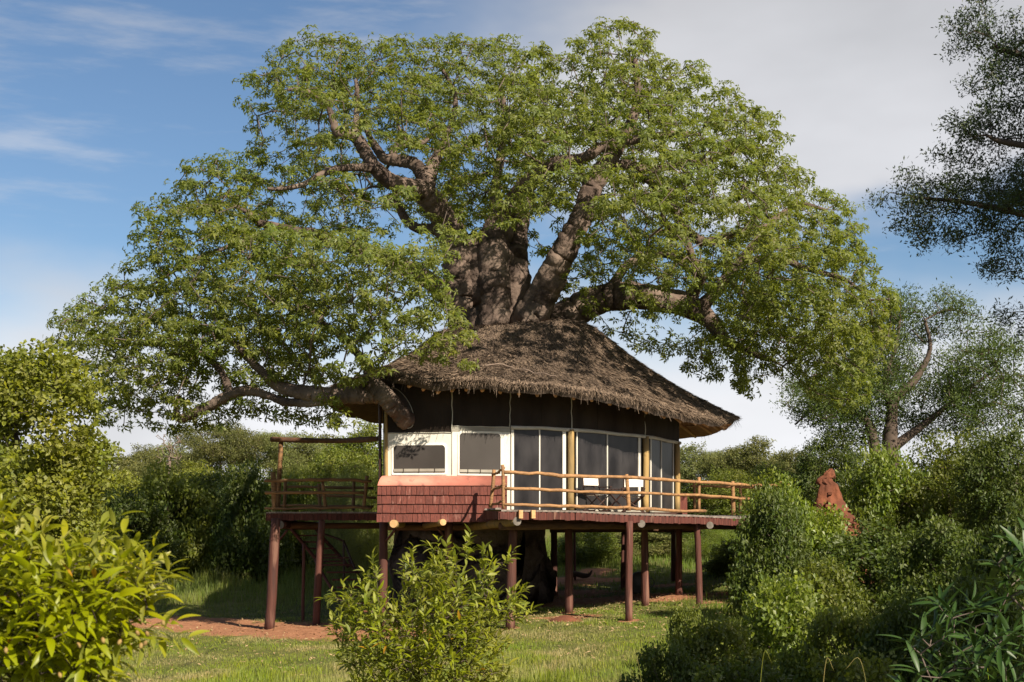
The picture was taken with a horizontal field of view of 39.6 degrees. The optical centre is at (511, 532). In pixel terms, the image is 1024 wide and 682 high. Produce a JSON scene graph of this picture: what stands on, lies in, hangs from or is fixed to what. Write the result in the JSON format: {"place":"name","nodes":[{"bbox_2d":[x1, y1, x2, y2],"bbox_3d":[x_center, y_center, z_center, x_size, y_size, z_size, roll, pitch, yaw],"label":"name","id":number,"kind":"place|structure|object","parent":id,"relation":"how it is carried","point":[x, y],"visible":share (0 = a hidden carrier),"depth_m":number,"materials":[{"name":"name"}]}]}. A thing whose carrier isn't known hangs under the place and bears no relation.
{"place":"outdoors","nodes":[
{"label":"outdoors","id":0,"kind":"place"},
{"bbox_2d":[2,594,905,681],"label":"lawn grass","id":1,"kind":"structure","parent":0,"point":[527,674],"depth_m":31.36,"materials":[{"name":"green plant"}]},
{"bbox_2d":[0,491,1023,681],"bbox_3d":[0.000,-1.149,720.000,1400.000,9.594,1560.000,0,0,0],"label":"ground","id":2,"kind":"structure","parent":0,"point":[217,624],"depth_m":38.22,"materials":[{"name":"green plant"}]},
{"bbox_2d":[5,443,115,531],"bbox_3d":[-21.161,-1.103,61.741,7.262,5.492,8.085,0,0,36],"label":"leafy tree","id":3,"kind":"object","parent":2,"relation":"on","point":[31,499],"depth_m":60.27,"materials":[{"name":"green plant"}]},
{"bbox_2d":[0,335,129,594],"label":"leafy tree","id":4,"kind":"object","parent":2,"relation":"on","point":[55,475],"visible":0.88,"depth_m":28.35,"materials":[{"name":"green plant"}]},
{"bbox_2d":[50,495,139,592],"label":"dense bush","id":5,"kind":"object","parent":2,"relation":"on","point":[117,521],"visible":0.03,"depth_m":50.16,"materials":[{"name":"green plant"}]},
{"bbox_2d":[0,481,208,681],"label":"leafy bush","id":6,"kind":"object","parent":2,"relation":"on","point":[69,623],"visible":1,"depth_m":5.82,"materials":[{"name":"green plant"}]},
{"bbox_2d":[94,453,150,503],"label":"leafy tree","id":7,"kind":"object","parent":2,"relation":"on","point":[138,470],"visible":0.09,"depth_m":87.29,"materials":[{"name":"green plant"}]},
{"bbox_2d":[99,468,176,523],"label":"leafy tree","id":8,"kind":"object","parent":2,"relation":"on","point":[125,482],"visible":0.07,"depth_m":69.39,"materials":[{"name":"green plant"}]},
{"bbox_2d":[110,442,171,485],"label":"leafy tree","id":9,"kind":"object","parent":2,"relation":"on","point":[143,456],"visible":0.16,"depth_m":99.25,"materials":[{"name":"green plant"}]},
{"bbox_2d":[93,485,193,582],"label":"dense bush","id":10,"kind":"object","parent":2,"relation":"on","point":[143,521],"visible":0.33,"depth_m":53.94,"materials":[{"name":"green plant"}]},
{"bbox_2d":[156,434,181,481],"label":"bare tree","id":11,"kind":"object","parent":2,"relation":"on","point":[171,449],"visible":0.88,"depth_m":91.90,"materials":[{"name":"grey wood"}]},
{"bbox_2d":[148,440,192,476],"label":"leafy tree","id":12,"kind":"object","parent":2,"relation":"on","point":[165,450],"visible":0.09,"depth_m":107.36,"materials":[{"name":"green plant"}]},
{"bbox_2d":[129,454,221,576],"bbox_3d":[-13.464,-0.366,55.710,4.613,5.384,3.686,0,0,-2],"label":"dense bush","id":13,"kind":"object","parent":2,"relation":"on","point":[197,533],"visible":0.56,"depth_m":55.52,"materials":[{"name":"green plant"}]},
{"bbox_2d":[173,458,215,487],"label":"leafy tree","id":14,"kind":"object","parent":2,"relation":"on","point":[198,469],"visible":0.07,"depth_m":77.67,"materials":[{"name":"green plant"}]},
{"bbox_2d":[0,543,392,618],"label":"tall grass","id":15,"kind":"structure","parent":2,"relation":"on","point":[295,575],"depth_m":50.09,"materials":[{"name":"green plant"}]},
{"bbox_2d":[169,464,258,566],"bbox_3d":[-11.873,-0.475,58.098,4.852,4.639,5.403,0,0,-29],"label":"leafy tree","id":16,"kind":"object","parent":2,"relation":"on","point":[215,477],"visible":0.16,"depth_m":56.92,"materials":[{"name":"green plant"}]},
{"bbox_2d":[164,421,270,476],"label":"flat topped tree","id":17,"kind":"object","parent":2,"relation":"on","point":[221,449],"visible":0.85,"depth_m":94.87,"materials":[{"name":"green plant"}]},
{"bbox_2d":[210,459,283,531],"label":"leafy tree","id":18,"kind":"object","parent":2,"relation":"on","point":[267,475],"depth_m":71.28,"materials":[{"name":"green plant"}]},
{"bbox_2d":[201,454,298,582],"bbox_3d":[-9.852,-0.278,54.804,3.239,5.482,4.053,0,0,27],"label":"dense bush","id":19,"kind":"object","parent":2,"relation":"on","point":[249,551],"visible":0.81,"depth_m":54.16,"materials":[{"name":"green plant"}]},
{"bbox_2d":[228,429,327,476],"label":"flat topped tree","id":20,"kind":"object","parent":2,"relation":"on","point":[272,455],"visible":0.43,"depth_m":99.00,"materials":[{"name":"green plant"}]},
{"bbox_2d":[250,467,341,572],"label":"dense bush","id":21,"kind":"object","parent":2,"relation":"on","point":[300,498],"visible":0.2,"depth_m":57.25,"materials":[{"name":"green plant"}]},
{"bbox_2d":[276,456,327,545],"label":"feathery bush","id":22,"kind":"object","parent":2,"relation":"on","point":[292,470],"visible":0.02,"depth_m":59.85,"materials":[{"name":"green plant"}]},
{"bbox_2d":[266,429,345,477],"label":"leafy tree","id":23,"kind":"object","parent":2,"relation":"on","point":[323,436],"visible":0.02,"depth_m":103.24,"materials":[{"name":"green plant"}]},
{"bbox_2d":[300,465,372,578],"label":"feathery bush","id":24,"kind":"object","parent":2,"relation":"on","point":[336,544],"visible":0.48,"depth_m":53.52,"materials":[{"name":"green plant"}]},
{"bbox_2d":[289,529,388,619],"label":"timber staircase","id":25,"kind":"structure","parent":2,"relation":"on","point":[335,551],"depth_m":41.93,"materials":[{"name":"brown wood"}]},
{"bbox_2d":[292,445,393,545],"bbox_3d":[-7.340,-1.158,62.256,5.486,5.368,4.928,0,0,-20],"label":"leafy tree","id":26,"kind":"object","parent":2,"relation":"on","point":[325,464],"visible":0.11,"depth_m":61.02,"materials":[{"name":"green plant"}]},
{"bbox_2d":[309,419,382,511],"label":"leafy tree","id":27,"kind":"object","parent":2,"relation":"on","point":[371,430],"visible":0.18,"depth_m":90.93,"materials":[{"name":"green plant"}]},
{"bbox_2d":[308,520,393,566],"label":"dense bush","id":28,"kind":"object","parent":2,"relation":"on","point":[389,549],"visible":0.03,"depth_m":59.77,"materials":[{"name":"green plant"}]},
{"bbox_2d":[344,463,393,569],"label":"feathery bush","id":29,"kind":"object","parent":2,"relation":"on","point":[373,541],"visible":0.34,"depth_m":55.52,"materials":[{"name":"green plant"}]},
{"bbox_2d":[314,523,542,681],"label":"leafy shrub","id":30,"kind":"object","parent":2,"relation":"on","point":[432,639],"visible":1,"depth_m":15.82,"materials":[{"name":"green plant"}]},
{"bbox_2d":[117,575,745,681],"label":"leaf litter","id":31,"kind":"object","parent":2,"relation":"on","point":[481,617],"visible":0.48,"depth_m":38.39,"materials":[{"name":"brown plant"}]},
{"bbox_2d":[42,16,903,611],"bbox_3d":[-0.506,-5.565,41.912,24.686,20.079,16.880,0,0,0],"label":"baobab tree","id":32,"kind":"object","parent":2,"relation":"on","point":[484,278],"visible":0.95,"depth_m":39.79,"materials":[{"name":"green plant"}]},
{"bbox_2d":[264,508,768,630],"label":"timber deck","id":33,"kind":"structure","parent":2,"relation":"on","point":[570,524],"depth_m":38.92,"materials":[{"name":"brown wood"}]},
{"bbox_2d":[264,472,371,510],"bbox_3d":[-5.597,-1.181,41.090,3.097,1.124,0.236,0,0,0],"label":"pole railing","id":34,"kind":"object","parent":33,"relation":"on","point":[273,492],"visible":1,"depth_m":41.02,"materials":[{"name":"brown wood"}]},
{"bbox_2d":[270,436,377,507],"bbox_3d":[-5.096,-1.733,40.239,0.801,2.150,5.086,0,0,-44],"label":"pole gateway","id":35,"kind":"object","parent":33,"relation":"on","point":[280,440],"visible":0.84,"depth_m":41.45,"materials":[{"name":"brown wood"}]},
{"bbox_2d":[280,482,375,510],"bbox_3d":[-5.996,-1.223,46.399,3.143,1.049,0.132,0,0,0],"label":"pole railing","id":36,"kind":"object","parent":33,"relation":"on","point":[353,487],"visible":0.81,"depth_m":46.37,"materials":[{"name":"brown wood"}]},
{"bbox_2d":[489,467,505,507],"bbox_3d":[-0.336,-1.114,35.428,0.177,1.000,1.114,0,0,-19],"label":"pole railing","id":37,"kind":"object","parent":33,"relation":"on","point":[493,487],"visible":0.99,"depth_m":35.85,"materials":[{"name":"brown wood"}]},
{"bbox_2d":[326,316,742,521],"bbox_3d":[0.709,-3.320,43.755,13.098,6.123,16.165,0,0,0],"label":"tented treehouse","id":38,"kind":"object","parent":33,"relation":"on","point":[602,404],"visible":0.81,"depth_m":37.96,"materials":[{"name":"brown plant"}]},
{"bbox_2d":[392,443,446,474],"bbox_3d":[-2.419,-1.910,37.051,1.465,0.822,0.047,0,0,6],"label":"window","id":39,"kind":"structure","parent":38,"relation":"in","point":[407,458],"depth_m":37.06,"materials":[{"name":"white fabric"}]},
{"bbox_2d":[457,431,502,475],"bbox_3d":[-0.830,-2.059,37.149,1.206,1.158,0.048,0,0,-15],"label":"window","id":40,"kind":"structure","parent":38,"relation":"in","point":[479,453],"depth_m":37.16,"materials":[{"name":"white fabric"}]},
{"bbox_2d":[480,363,557,377],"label":"fallen twig","id":41,"kind":"object","parent":38,"relation":"on","point":[516,369],"visible":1,"depth_m":37.59,"materials":[{"name":"brown wood"}]},
{"bbox_2d":[511,429,566,509],"bbox_3d":[0.725,-1.665,37.801,1.706,2.130,0.039,0,0,-29],"label":"door","id":42,"kind":"structure","parent":38,"relation":"in","point":[531,450],"depth_m":37.78,"materials":[{"name":"white fabric"}]},
{"bbox_2d":[575,432,641,509],"bbox_3d":[2.727,-1.665,39.634,0.039,2.130,3.171,0,0,40],"label":"door","id":43,"kind":"structure","parent":38,"relation":"in","point":[595,454],"depth_m":39.52,"materials":[{"name":"white fabric"}]},
{"bbox_2d":[649,439,673,511],"bbox_3d":[4.481,-1.665,42.431,0.039,2.130,2.384,0,0,24],"label":"door","id":44,"kind":"structure","parent":38,"relation":"in","point":[661,453],"depth_m":42.31,"materials":[{"name":"white fabric"}]},
{"bbox_2d":[582,478,611,511],"bbox_3d":[2.256,-1.021,38.020,0.620,0.927,0.550,0,0,-38],"label":"director chair","id":45,"kind":"object","parent":33,"relation":"on","point":[588,481],"visible":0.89,"depth_m":38.08,"materials":[{"name":"white fabric"}]},
{"bbox_2d":[604,489,625,511],"bbox_3d":[2.772,-0.847,37.900,0.610,0.610,0.450,0,0,0],"label":"folding table","id":46,"kind":"object","parent":33,"relation":"on","point":[615,501],"visible":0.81,"depth_m":37.71,"materials":[{"name":"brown wood"}]},
{"bbox_2d":[620,479,644,511],"bbox_3d":[3.298,-1.000,38.725,0.620,0.927,0.550,0,0,12],"label":"director chair","id":47,"kind":"object","parent":33,"relation":"on","point":[636,483],"visible":0.81,"depth_m":38.91,"materials":[{"name":"white fabric"}]},
{"bbox_2d":[501,465,788,514],"bbox_3d":[4.228,-1.067,38.232,11.291,1.177,0.811,0,0,-41],"label":"pole railing","id":48,"kind":"object","parent":33,"relation":"on","point":[698,495],"visible":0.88,"depth_m":36.61,"materials":[{"name":"brown wood"}]},
{"bbox_2d":[689,482,759,513],"bbox_3d":[6.859,-1.129,45.800,2.283,1.067,0.127,0,0,0],"label":"pole railing","id":49,"kind":"object","parent":33,"relation":"on","point":[694,486],"visible":0.55,"depth_m":45.76,"materials":[{"name":"brown wood"}]},
{"bbox_2d":[548,615,581,621],"bbox_3d":[1.371,2.250,37.100,0.948,0.180,0.702,0,0,0],"label":"soil heap","id":50,"kind":"object","parent":2,"relation":"on","point":[566,618],"visible":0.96,"depth_m":36.94,"materials":[{"name":"soil"}]},
{"bbox_2d":[557,533,586,550],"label":"dense bush","id":51,"kind":"object","parent":2,"relation":"on","point":[560,539],"visible":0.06,"depth_m":57.72,"materials":[{"name":"green plant"}]},
{"bbox_2d":[573,570,592,577],"bbox_3d":[2.303,1.496,49.052,0.951,0.403,0.242,0,0,10],"label":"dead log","id":52,"kind":"object","parent":2,"relation":"on","point":[580,574],"visible":0.73,"depth_m":48.98,"materials":[{"name":"brown wood"}]},
{"bbox_2d":[548,532,620,565],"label":"dense bush","id":53,"kind":"object","parent":2,"relation":"on","point":[598,545],"visible":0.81,"depth_m":54.09,"materials":[{"name":"green plant"}]},
{"bbox_2d":[581,532,650,542],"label":"dense bush","id":54,"kind":"object","parent":2,"relation":"on","point":[611,535],"depth_m":62.85,"materials":[{"name":"green plant"}]},
{"bbox_2d":[632,572,654,593],"bbox_3d":[3.930,1.531,43.446,0.621,0.660,0.606,0,0,44],"label":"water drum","id":55,"kind":"object","parent":2,"relation":"on","point":[636,582],"visible":0.57,"depth_m":43.22,"materials":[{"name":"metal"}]},
{"bbox_2d":[605,532,689,557],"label":"dense bush","id":56,"kind":"object","parent":2,"relation":"on","point":[655,538],"visible":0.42,"depth_m":56.46,"materials":[{"name":"green plant"}]},
{"bbox_2d":[616,634,711,681],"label":"leafy shrub","id":57,"kind":"object","parent":2,"relation":"on","point":[679,661],"visible":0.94,"depth_m":20.99,"materials":[{"name":"green plant"}]},
{"bbox_2d":[652,531,703,536],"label":"dense bush","id":58,"kind":"object","parent":2,"relation":"on","point":[682,533],"visible":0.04,"depth_m":64.17,"materials":[{"name":"green plant"}]},
{"bbox_2d":[664,598,711,667],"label":"leafy shrub","id":59,"kind":"object","parent":2,"relation":"on","point":[686,613],"visible":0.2,"depth_m":26.86,"materials":[{"name":"green plant"}]},
{"bbox_2d":[680,441,723,492],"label":"leafy tree","id":60,"kind":"object","parent":2,"relation":"on","point":[692,466],"visible":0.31,"depth_m":90.37,"materials":[{"name":"green plant"}]},
{"bbox_2d":[641,610,778,681],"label":"leafy shrub","id":61,"kind":"object","parent":2,"relation":"on","point":[704,638],"visible":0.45,"depth_m":22.71,"materials":[{"name":"green plant"}]},
{"bbox_2d":[682,529,740,560],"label":"feathery bush","id":62,"kind":"object","parent":2,"relation":"on","point":[717,536],"visible":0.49,"depth_m":53.34,"materials":[{"name":"green plant"}]},
{"bbox_2d":[681,464,762,536],"bbox_3d":[9.100,-1.212,62.093,3.890,3.531,4.332,0,0,20],"label":"leafy tree","id":63,"kind":"object","parent":2,"relation":"on","point":[724,507],"visible":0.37,"depth_m":61.07,"materials":[{"name":"green plant"}]},
{"bbox_2d":[500,582,943,679],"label":"weeds","id":64,"kind":"object","parent":2,"relation":"on","point":[689,604],"visible":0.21,"depth_m":37.38,"materials":[{"name":"green plant"}]},
{"bbox_2d":[702,538,744,575],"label":"dense bush","id":65,"kind":"object","parent":2,"relation":"on","point":[719,561],"visible":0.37,"depth_m":47.59,"materials":[{"name":"green plant"}]},
{"bbox_2d":[700,449,746,467],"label":"flat topped tree","id":66,"kind":"object","parent":2,"relation":"on","point":[717,452],"visible":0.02,"depth_m":99.13,"materials":[{"name":"green plant"}]},
{"bbox_2d":[689,651,798,681],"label":"leafy shrub","id":67,"kind":"object","parent":2,"relation":"on","point":[726,673],"visible":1,"depth_m":17.97,"materials":[{"name":"green plant"}]},
{"bbox_2d":[703,435,797,489],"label":"leafy tree","id":68,"kind":"object","parent":2,"relation":"on","point":[750,456],"visible":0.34,"depth_m":87.28,"materials":[{"name":"green plant"}]},
{"bbox_2d":[722,479,814,621],"bbox_3d":[6.485,0.753,35.007,2.393,4.120,2.675,0,0,32],"label":"dense bush","id":69,"kind":"object","parent":2,"relation":"on","point":[785,555],"visible":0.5,"depth_m":34.67,"materials":[{"name":"green plant"}]},
{"bbox_2d":[736,460,803,508],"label":"leafy tree","id":70,"kind":"object","parent":2,"relation":"on","point":[762,468],"visible":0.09,"depth_m":65.91,"materials":[{"name":"green plant"}]},
{"bbox_2d":[728,463,817,594],"bbox_3d":[7.342,0.192,40.096,2.633,4.291,3.295,0,0,6],"label":"dense bush","id":71,"kind":"object","parent":2,"relation":"on","point":[788,490],"visible":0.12,"depth_m":39.98,"materials":[{"name":"green plant"}]},
{"bbox_2d":[714,567,844,671],"bbox_3d":[4.618,1.823,25.075,2.306,2.485,3.062,0,0,30],"label":"leafy shrub","id":72,"kind":"object","parent":2,"relation":"on","point":[789,602],"visible":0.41,"depth_m":24.46,"materials":[{"name":"green plant"}]},
{"bbox_2d":[748,446,819,496],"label":"leafy tree","id":73,"kind":"object","parent":2,"relation":"on","point":[784,457],"visible":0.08,"depth_m":83.91,"materials":[{"name":"green plant"}]},
{"bbox_2d":[770,552,875,640],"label":"leafy shrub","id":74,"kind":"object","parent":2,"relation":"on","point":[829,573],"visible":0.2,"depth_m":29.70,"materials":[{"name":"green plant"}]},
{"bbox_2d":[789,425,872,509],"bbox_3d":[13.659,-1.880,59.854,3.765,5.286,4.192,0,0,40],"label":"leafy tree","id":75,"kind":"object","parent":2,"relation":"on","point":[811,470],"visible":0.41,"depth_m":59.49,"materials":[{"name":"green plant"}]},
{"bbox_2d":[804,500,857,574],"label":"leafy shrub","id":76,"kind":"object","parent":2,"relation":"on","point":[821,525],"visible":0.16,"depth_m":40.28,"materials":[{"name":"green plant"}]},
{"bbox_2d":[770,595,912,681],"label":"leafy shrub","id":77,"kind":"object","parent":2,"relation":"on","point":[824,625],"visible":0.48,"depth_m":21.99,"materials":[{"name":"green plant"}]},
{"bbox_2d":[812,468,889,583],"bbox_3d":[9.442,-0.124,43.687,4.667,3.711,4.741,0,0,35],"label":"termite mound","id":78,"kind":"object","parent":2,"relation":"on","point":[829,491],"visible":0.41,"depth_m":43.20,"materials":[{"name":"soil"}]},
{"bbox_2d":[794,641,917,681],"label":"leafy shrub","id":79,"kind":"object","parent":2,"relation":"on","point":[852,672],"visible":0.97,"depth_m":16.88,"materials":[{"name":"green plant"}]},
{"bbox_2d":[790,515,934,613],"bbox_3d":[8.439,0.997,34.273,4.127,2.848,3.298,0,0,-20],"label":"dense bush","id":80,"kind":"object","parent":2,"relation":"on","point":[862,551],"visible":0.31,"depth_m":33.51,"materials":[{"name":"green plant"}]},
{"bbox_2d":[835,438,955,579],"bbox_3d":[11.644,-0.268,43.956,4.071,5.268,3.642,0,0,-30],"label":"dense bush","id":81,"kind":"object","parent":2,"relation":"on","point":[872,498],"visible":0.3,"depth_m":43.41,"materials":[{"name":"green plant"}]},
{"bbox_2d":[768,277,1023,468],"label":"thorn tree","id":82,"kind":"object","parent":2,"relation":"on","point":[959,392],"visible":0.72,"depth_m":61.46,"materials":[{"name":"green plant"}]},
{"bbox_2d":[851,585,967,681],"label":"leafy shrub","id":83,"kind":"object","parent":2,"relation":"on","point":[900,620],"visible":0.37,"depth_m":20.89,"materials":[{"name":"green plant"}]},
{"bbox_2d":[870,508,983,638],"bbox_3d":[9.115,1.109,30.004,2.807,3.229,3.138,0,0,35],"label":"dense bush","id":84,"kind":"object","parent":2,"relation":"on","point":[938,535],"visible":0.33,"depth_m":29.82,"materials":[{"name":"green plant"}]},
{"bbox_2d":[862,0,1023,343],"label":"thorn tree","id":85,"kind":"object","parent":2,"relation":"on","point":[1010,200],"visible":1,"depth_m":15.07,"materials":[{"name":"green plant"}]},
{"bbox_2d":[880,427,1007,534],"bbox_3d":[13.713,-0.696,43.859,4.837,5.119,4.084,0,0,-33],"label":"leafy tree","id":86,"kind":"object","parent":2,"relation":"on","point":[941,485],"visible":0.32,"depth_m":43.44,"materials":[{"name":"green plant"}]},
{"bbox_2d":[880,553,1023,681],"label":"long leaved plant","id":87,"kind":"object","parent":2,"relation":"on","point":[976,647],"visible":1,"depth_m":10.94,"materials":[{"name":"green plant"}]},
{"bbox_2d":[904,449,1022,518],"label":"leafy tree","id":88,"kind":"object","parent":2,"relation":"on","point":[951,474],"visible":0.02,"depth_m":58.30,"materials":[{"name":"green plant"}]},
{"bbox_2d":[910,558,1023,681],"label":"leafy shrub","id":89,"kind":"object","parent":2,"relation":"on","point":[970,580],"visible":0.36,"depth_m":19.82,"materials":[{"name":"green plant"}]},
{"bbox_2d":[947,495,1023,661],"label":"dense bush","id":90,"kind":"object","parent":2,"relation":"on","point":[978,552],"visible":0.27,"depth_m":25.85,"materials":[{"name":"green plant"}]},
{"bbox_2d":[948,418,1023,590],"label":"leafy tree","id":91,"kind":"object","parent":2,"relation":"on","point":[981,485],"visible":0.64,"depth_m":39.49,"materials":[{"name":"green plant"}]},
{"bbox_2d":[965,517,1023,613],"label":"long leaved plant","id":92,"kind":"object","parent":2,"relation":"on","point":[1009,537],"visible":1,"depth_m":8.99,"materials":[{"name":"green plant"}]},
{"bbox_2d":[0,0,1023,485],"label":"sky","id":93,"kind":"structure","parent":0,"point":[102,102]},
{"bbox_2d":[545,530,1018,597],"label":"meadow grass","id":94,"kind":"structure","parent":0,"point":[635,560],"depth_m":52.13,"materials":[{"name":"green plant"}]},
{"bbox_2d":[597,649,1022,681],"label":"tall grass","id":95,"kind":"structure","parent":0,"point":[604,674],"depth_m":26.16,"materials":[{"name":"green plant"}]}
]}

